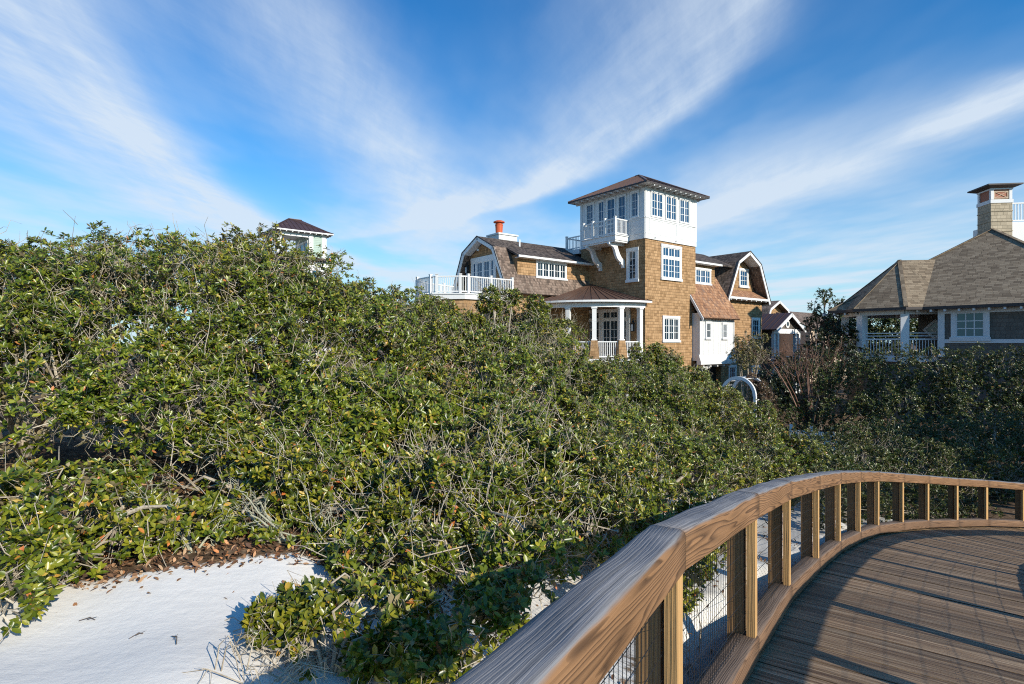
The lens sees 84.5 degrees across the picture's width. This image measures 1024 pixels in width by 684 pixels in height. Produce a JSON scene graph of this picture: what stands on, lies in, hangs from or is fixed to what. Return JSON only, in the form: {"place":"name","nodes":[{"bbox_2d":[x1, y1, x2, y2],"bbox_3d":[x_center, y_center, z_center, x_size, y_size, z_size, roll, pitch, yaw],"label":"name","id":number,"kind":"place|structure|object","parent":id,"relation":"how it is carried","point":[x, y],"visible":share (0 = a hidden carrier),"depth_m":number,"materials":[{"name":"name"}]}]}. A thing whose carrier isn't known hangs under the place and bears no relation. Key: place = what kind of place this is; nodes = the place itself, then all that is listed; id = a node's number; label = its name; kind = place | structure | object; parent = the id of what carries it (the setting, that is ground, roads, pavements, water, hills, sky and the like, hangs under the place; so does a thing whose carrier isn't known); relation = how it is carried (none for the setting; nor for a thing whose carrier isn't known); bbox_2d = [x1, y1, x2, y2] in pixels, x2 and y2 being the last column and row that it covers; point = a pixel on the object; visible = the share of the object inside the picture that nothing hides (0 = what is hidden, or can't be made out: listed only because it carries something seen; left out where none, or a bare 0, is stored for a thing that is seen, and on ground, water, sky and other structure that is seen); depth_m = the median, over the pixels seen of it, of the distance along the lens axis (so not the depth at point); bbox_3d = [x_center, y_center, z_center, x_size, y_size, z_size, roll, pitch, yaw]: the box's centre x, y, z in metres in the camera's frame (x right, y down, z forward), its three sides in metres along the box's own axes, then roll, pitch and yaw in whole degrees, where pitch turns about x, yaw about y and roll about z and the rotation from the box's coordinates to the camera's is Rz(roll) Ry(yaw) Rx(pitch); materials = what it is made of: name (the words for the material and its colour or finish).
{"place":"outdoors","nodes":[
{"label":"outdoors","id":0,"kind":"place"},
{"bbox_2d":[0,343,1023,683],"bbox_3d":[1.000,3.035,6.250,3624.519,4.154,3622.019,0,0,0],"label":"sand ground","id":1,"kind":"structure","parent":0,"point":[64,643],"depth_m":3.13,"materials":[{"name":"white sand"}]},
{"bbox_2d":[0,210,128,488],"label":"oak shrub","id":2,"kind":"object","parent":1,"relation":"on","point":[24,268],"visible":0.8,"depth_m":4.75,"materials":[{"name":"green plant"}]},
{"bbox_2d":[0,446,233,640],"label":"oak shrub","id":3,"kind":"object","parent":1,"relation":"on","point":[47,545],"visible":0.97,"depth_m":3.47,"materials":[{"name":"green plant"}]},
{"bbox_2d":[1,217,261,463],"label":"oak shrub","id":4,"kind":"object","parent":1,"relation":"on","point":[143,292],"visible":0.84,"depth_m":4.89,"materials":[{"name":"green plant"}]},
{"bbox_2d":[23,446,370,553],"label":"lichen branches","id":5,"kind":"object","parent":1,"relation":"on","point":[264,518],"visible":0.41,"depth_m":3.76,"materials":[{"name":"grey plant"}]},
{"bbox_2d":[182,615,335,683],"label":"dead branch","id":6,"kind":"object","parent":1,"relation":"on","point":[294,671],"visible":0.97,"depth_m":2.51,"materials":[{"name":"grey wood"}]},
{"bbox_2d":[145,402,397,573],"bbox_3d":[-1.835,1.084,4.192,2.273,1.238,1.047,0,0,15],"label":"oak shrub","id":7,"kind":"object","parent":1,"relation":"on","point":[245,451],"visible":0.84,"depth_m":4.08,"materials":[{"name":"green plant"}]},
{"bbox_2d":[170,221,395,516],"bbox_3d":[-2.535,0.012,6.169,2.120,3.212,4.893,0,0,-21],"label":"oak shrub","id":8,"kind":"object","parent":1,"relation":"on","point":[289,295],"visible":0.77,"depth_m":5.15,"materials":[{"name":"green plant"}]},
{"bbox_2d":[259,218,333,384],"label":"lookout house","id":9,"kind":"structure","parent":1,"relation":"on","point":[301,233],"depth_m":54.04,"materials":[{"name":"wood"}]},
{"bbox_2d":[299,242,303,255],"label":"window","id":10,"kind":"structure","parent":9,"relation":"in","point":[301,244],"depth_m":55.28,"materials":[{"name":"blue glass"}]},
{"bbox_2d":[303,240,307,256],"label":"window","id":11,"kind":"structure","parent":9,"relation":"in","point":[305,242],"depth_m":54.56,"materials":[{"name":"white glass"}]},
{"bbox_2d":[225,562,442,683],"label":"oak shrub","id":12,"kind":"object","parent":1,"relation":"on","point":[363,651],"visible":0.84,"depth_m":2.68,"materials":[{"name":"green plant"}]},
{"bbox_2d":[303,270,498,539],"bbox_3d":[-1.764,0.255,8.464,3.576,3.107,8.923,0,0,0],"label":"oak shrub","id":13,"kind":"object","parent":1,"relation":"on","point":[419,338],"visible":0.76,"depth_m":6.97,"materials":[{"name":"green plant"}]},
{"bbox_2d":[3,456,800,683],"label":"leaf litter","id":14,"kind":"object","parent":1,"relation":"on","point":[104,580],"visible":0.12,"depth_m":3.61,"materials":[{"name":"brown plant"}]},
{"bbox_2d":[293,424,586,617],"bbox_3d":[-0.375,1.226,4.009,1.951,1.228,1.906,0,0,0],"label":"oak shrub","id":15,"kind":"object","parent":1,"relation":"on","point":[491,525],"visible":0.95,"depth_m":3.79,"materials":[{"name":"green plant"}]},
{"bbox_2d":[373,545,558,683],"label":"oak shrub","id":16,"kind":"object","parent":1,"relation":"on","point":[499,600],"visible":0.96,"depth_m":2.45,"materials":[{"name":"green plant"}]},
{"bbox_2d":[436,275,617,497],"bbox_3d":[0.066,0.245,9.269,4.218,3.550,9.556,0,0,0],"label":"oak shrub","id":17,"kind":"object","parent":1,"relation":"on","point":[535,346],"visible":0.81,"depth_m":8.17,"materials":[{"name":"green plant"}]},
{"bbox_2d":[415,175,771,408],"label":"shingle house","id":18,"kind":"structure","parent":1,"relation":"on","point":[629,271],"depth_m":38.01,"materials":[{"name":"brown wood"}]},
{"bbox_2d":[472,262,475,292],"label":"terrace door","id":19,"kind":"structure","parent":18,"relation":"in","point":[473,263],"depth_m":38.78,"materials":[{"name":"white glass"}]},
{"bbox_2d":[476,260,482,293],"bbox_3d":[-2.184,-4.210,38.236,0.102,2.620,0.840,0,0,-38],"label":"terrace door","id":20,"kind":"structure","parent":18,"relation":"in","point":[479,264],"depth_m":38.30,"materials":[{"name":"white glass"}]},
{"bbox_2d":[483,259,489,286],"bbox_3d":[-1.682,-4.210,37.587,0.102,2.620,0.840,0,0,-38],"label":"terrace door","id":21,"kind":"structure","parent":18,"relation":"in","point":[486,263],"depth_m":37.64,"materials":[{"name":"white glass"}]},
{"bbox_2d":[490,258,493,284],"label":"terrace door","id":22,"kind":"structure","parent":18,"relation":"in","point":[492,259],"depth_m":37.10,"materials":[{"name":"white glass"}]},
{"bbox_2d":[535,260,567,280],"bbox_3d":[2.663,-4.805,37.731,2.820,1.190,0.140,0,0,-38],"label":"window","id":23,"kind":"structure","parent":18,"relation":"in","point":[544,269],"depth_m":37.73,"materials":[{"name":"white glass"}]},
{"bbox_2d":[585,202,594,228],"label":"window","id":24,"kind":"structure","parent":18,"relation":"in","point":[589,208],"depth_m":39.81,"materials":[{"name":"white glass"}]},
{"bbox_2d":[589,310,600,355],"bbox_3d":[5.697,-0.630,39.576,0.102,3.260,1.540,0,0,-38],"label":"porch door","id":25,"kind":"structure","parent":18,"relation":"in","point":[598,312],"depth_m":39.19,"materials":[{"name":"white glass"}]},
{"bbox_2d":[597,199,604,236],"bbox_3d":[6.166,-8.390,38.890,0.102,2.820,0.680,0,0,-38],"label":"balcony door","id":26,"kind":"structure","parent":18,"relation":"in","point":[601,204],"depth_m":38.88,"materials":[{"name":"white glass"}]},
{"bbox_2d":[601,309,617,355],"bbox_3d":[6.686,-0.630,38.297,0.102,3.260,1.670,0,0,-38],"label":"porch door","id":27,"kind":"structure","parent":18,"relation":"in","point":[609,317],"depth_m":38.38,"materials":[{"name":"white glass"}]},
{"bbox_2d":[606,196,615,234],"bbox_3d":[6.711,-8.390,38.183,0.102,2.820,0.860,0,0,-38],"label":"balcony door","id":28,"kind":"structure","parent":18,"relation":"in","point":[610,202],"depth_m":38.24,"materials":[{"name":"white glass"}]},
{"bbox_2d":[617,194,626,234],"bbox_3d":[7.306,-8.390,37.419,0.102,2.820,0.760,0,0,-38],"label":"balcony door","id":29,"kind":"structure","parent":18,"relation":"in","point":[621,199],"depth_m":37.48,"materials":[{"name":"white glass"}]},
{"bbox_2d":[624,308,627,348],"bbox_3d":[7.441,-0.630,37.328,0.102,3.260,0.730,0,0,-38],"label":"porch door","id":30,"kind":"structure","parent":18,"relation":"in","point":[626,309],"depth_m":37.12,"materials":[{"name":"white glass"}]},
{"bbox_2d":[625,247,638,282],"bbox_3d":[7.851,-5.045,36.768,0.140,2.250,1.080,0,0,-38],"label":"window","id":31,"kind":"structure","parent":18,"relation":"in","point":[632,254],"depth_m":36.78,"materials":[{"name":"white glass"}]},
{"bbox_2d":[630,190,639,218],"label":"window","id":32,"kind":"structure","parent":18,"relation":"in","point":[634,195],"depth_m":36.61,"materials":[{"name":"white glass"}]},
{"bbox_2d":[650,190,663,218],"bbox_3d":[9.437,-8.935,36.614,1.300,1.690,0.102,0,0,-38],"label":"window","id":33,"kind":"structure","parent":18,"relation":"in","point":[657,198],"depth_m":36.62,"materials":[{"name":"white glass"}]},
{"bbox_2d":[665,194,677,221],"bbox_3d":[10.606,-8.935,37.521,1.260,1.690,0.102,0,0,-38],"label":"window","id":34,"kind":"structure","parent":18,"relation":"in","point":[670,200],"depth_m":37.50,"materials":[{"name":"white glass"}]},
{"bbox_2d":[660,243,682,281],"bbox_3d":[10.658,-5.295,37.602,2.300,2.370,0.140,0,0,-38],"label":"window","id":35,"kind":"structure","parent":18,"relation":"in","point":[671,255],"depth_m":37.61,"materials":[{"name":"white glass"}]},
{"bbox_2d":[662,315,680,341],"bbox_3d":[10.642,-0.875,37.592,1.940,1.770,0.140,0,0,-38],"label":"window","id":36,"kind":"structure","parent":18,"relation":"in","point":[670,324],"depth_m":37.59,"materials":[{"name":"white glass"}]},
{"bbox_2d":[679,197,690,224],"bbox_3d":[11.768,-8.935,38.424,1.240,1.690,0.102,0,0,-38],"label":"window","id":37,"kind":"structure","parent":18,"relation":"in","point":[684,204],"depth_m":38.40,"materials":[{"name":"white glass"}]},
{"bbox_2d":[695,267,711,285],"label":"window","id":38,"kind":"structure","parent":18,"relation":"in","point":[702,275],"depth_m":40.86,"materials":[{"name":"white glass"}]},
{"bbox_2d":[705,321,712,339],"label":"window","id":39,"kind":"structure","parent":18,"relation":"in","point":[708,324],"depth_m":39.19,"materials":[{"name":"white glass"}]},
{"bbox_2d":[721,322,728,339],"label":"window","id":40,"kind":"structure","parent":18,"relation":"in","point":[724,325],"depth_m":40.45,"materials":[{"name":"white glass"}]},
{"bbox_2d":[728,365,736,379],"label":"window","id":41,"kind":"structure","parent":18,"relation":"in","point":[732,370],"depth_m":43.08,"materials":[{"name":"blue glass"}]},
{"bbox_2d":[738,268,749,287],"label":"window","id":42,"kind":"structure","parent":18,"relation":"in","point":[743,273],"depth_m":44.90,"materials":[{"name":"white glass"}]},
{"bbox_2d":[751,365,759,378],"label":"window","id":43,"kind":"structure","parent":18,"relation":"in","point":[751,365],"depth_m":45.12,"materials":[{"name":"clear glass"}]},
{"bbox_2d":[751,317,760,337],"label":"window","id":44,"kind":"structure","parent":18,"relation":"in","point":[755,322],"depth_m":45.16,"materials":[{"name":"blue glass"}]},
{"bbox_2d":[529,348,663,494],"bbox_3d":[1.941,1.305,11.151,3.578,2.666,12.314,0,0,0],"label":"oak shrub","id":45,"kind":"object","parent":1,"relation":"on","point":[607,385],"visible":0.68,"depth_m":10.67,"materials":[{"name":"green plant"}]},
{"bbox_2d":[489,409,769,652],"bbox_3d":[2.059,1.532,6.269,2.198,1.816,5.611,0,0,41],"label":"oak shrub","id":46,"kind":"object","parent":1,"relation":"on","point":[644,465],"visible":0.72,"depth_m":5.07,"materials":[{"name":"green plant"}]},
{"bbox_2d":[626,337,691,399],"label":"oak shrub","id":47,"kind":"object","parent":1,"relation":"on","point":[664,362],"visible":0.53,"depth_m":16.48,"materials":[{"name":"green plant"}]},
{"bbox_2d":[620,361,749,504],"bbox_3d":[3.861,1.957,12.548,3.184,2.859,11.246,0,0,13],"label":"oak shrub","id":48,"kind":"object","parent":1,"relation":"on","point":[680,408],"visible":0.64,"depth_m":12.40,"materials":[{"name":"green plant"}]},
{"bbox_2d":[451,470,1023,683],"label":"boardwalk","id":49,"kind":"structure","parent":1,"relation":"on","point":[923,598],"depth_m":4.09,"materials":[{"name":"brown wood"}]},
{"bbox_2d":[722,376,766,416],"bbox_3d":[10.795,3.085,26.251,1.020,3.030,1.750,0,0,-38],"label":"garden arbor","id":50,"kind":"object","parent":1,"relation":"on","point":[744,379],"visible":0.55,"depth_m":25.91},
{"bbox_2d":[745,368,783,426],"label":"climbing vine","id":51,"kind":"object","parent":50,"relation":"attached to","point":[763,393],"visible":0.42,"depth_m":25.66,"materials":[{"name":"green plant"}]},
{"bbox_2d":[726,331,771,404],"bbox_3d":[12.246,1.964,28.917,2.260,5.368,1.512,0,0,0],"label":"tree","id":52,"kind":"object","parent":1,"relation":"on","point":[745,359],"visible":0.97,"depth_m":28.91,"materials":[{"name":"green plant"}]},
{"bbox_2d":[704,380,831,511],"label":"oak shrub","id":53,"kind":"object","parent":1,"relation":"on","point":[783,459],"visible":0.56,"depth_m":12.40,"materials":[{"name":"green plant"}]},
{"bbox_2d":[762,300,789,313],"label":"gambrel house","id":54,"kind":"structure","parent":1,"relation":"on","point":[776,306],"depth_m":62.13,"materials":[{"name":"brown"}]},
{"bbox_2d":[756,346,801,411],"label":"dark shrub","id":55,"kind":"object","parent":1,"relation":"on","point":[778,384],"visible":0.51,"depth_m":27.66,"materials":[{"name":"green plant"}]},
{"bbox_2d":[762,312,805,392],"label":"porch house","id":56,"kind":"structure","parent":1,"relation":"on","point":[774,325],"depth_m":48.08,"materials":[{"name":"wood"}]},
{"bbox_2d":[752,333,848,427],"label":"bare shrub","id":57,"kind":"object","parent":1,"relation":"on","point":[800,384],"visible":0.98,"depth_m":26.53,"materials":[{"name":"red plant"}]},
{"bbox_2d":[776,311,846,381],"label":"pale house","id":58,"kind":"structure","parent":1,"relation":"on","point":[799,316],"depth_m":62.22,"materials":[{"name":"brown"}]},
{"bbox_2d":[744,349,891,443],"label":"hedge shrub","id":59,"kind":"object","parent":1,"relation":"on","point":[821,379],"visible":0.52,"depth_m":26.36,"materials":[{"name":"green plant"}]},
{"bbox_2d":[799,287,844,403],"bbox_3d":[20.971,0.405,38.051,3.025,8.296,2.017,0,0,0],"label":"dark tree","id":60,"kind":"object","parent":1,"relation":"on","point":[823,323],"visible":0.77,"depth_m":37.97,"materials":[{"name":"green plant"}]},
{"bbox_2d":[787,322,872,412],"bbox_3d":[18.395,1.607,33.229,5.046,5.689,3.458,0,0,0],"label":"dark tree","id":61,"kind":"object","parent":1,"relation":"on","point":[836,336],"visible":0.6,"depth_m":33.40,"materials":[{"name":"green plant"}]},
{"bbox_2d":[778,421,896,523],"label":"yaupon shrub","id":62,"kind":"object","parent":1,"relation":"on","point":[840,459],"visible":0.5,"depth_m":15.21,"materials":[{"name":"green plant"}]},
{"bbox_2d":[809,314,872,386],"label":"tree","id":63,"kind":"object","parent":1,"relation":"on","point":[853,322],"visible":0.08,"depth_m":45.46,"materials":[{"name":"green plant"}]},
{"bbox_2d":[849,318,917,353],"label":"tree","id":64,"kind":"object","parent":1,"relation":"on","point":[878,327],"visible":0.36,"depth_m":44.99,"materials":[{"name":"green plant"}]},
{"bbox_2d":[844,342,958,454],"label":"hedge shrub","id":65,"kind":"object","parent":1,"relation":"on","point":[892,400],"visible":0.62,"depth_m":24.24,"materials":[{"name":"green plant"}]},
{"bbox_2d":[896,318,917,352],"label":"tree","id":66,"kind":"object","parent":1,"relation":"on","point":[916,322],"visible":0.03,"depth_m":45.24,"materials":[{"name":"green plant"}]},
{"bbox_2d":[847,413,979,519],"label":"yaupon shrub","id":67,"kind":"object","parent":1,"relation":"on","point":[896,449],"visible":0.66,"depth_m":16.04,"materials":[{"name":"green plant"}]},
{"bbox_2d":[820,487,1007,529],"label":"yaupon shrub","id":68,"kind":"object","parent":1,"relation":"on","point":[915,509],"visible":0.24,"depth_m":11.51,"materials":[{"name":"green plant"}]},
{"bbox_2d":[906,341,1023,460],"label":"hedge shrub","id":69,"kind":"object","parent":1,"relation":"on","point":[957,404],"visible":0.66,"depth_m":22.63,"materials":[{"name":"green plant"}]},
{"bbox_2d":[926,408,1023,516],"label":"yaupon shrub","id":70,"kind":"object","parent":1,"relation":"on","point":[971,447],"visible":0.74,"depth_m":17.23,"materials":[{"name":"green plant"}]},
{"bbox_2d":[0,0,1023,342],"label":"sky","id":71,"kind":"structure","parent":0,"point":[834,143],"materials":[{"name":"blue"}]},
{"bbox_2d":[790,424,848,454],"bbox_3d":[12.091,3.925,22.204,2.060,1.250,0.110,0,0,24],"label":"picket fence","id":72,"kind":"object","parent":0,"point":[791,425],"visible":0.18,"depth_m":22.24,"materials":[{"name":"white wood"}]},
{"bbox_2d":[822,182,1023,425],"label":"grey house","id":73,"kind":"structure","parent":0,"point":[969,293],"depth_m":31.67,"materials":[{"name":"wood"}]},
{"bbox_2d":[923,319,937,337],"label":"diamond window","id":74,"kind":"structure","parent":73,"relation":"in","point":[932,327],"depth_m":33.55,"materials":[{"name":"grey glass"}]},
{"bbox_2d":[949,307,990,340],"bbox_3d":[24.166,-0.945,29.729,0.140,1.750,1.730,0,0,-38],"label":"window","id":75,"kind":"structure","parent":73,"relation":"in","point":[964,326],"depth_m":29.73,"materials":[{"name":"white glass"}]}
]}

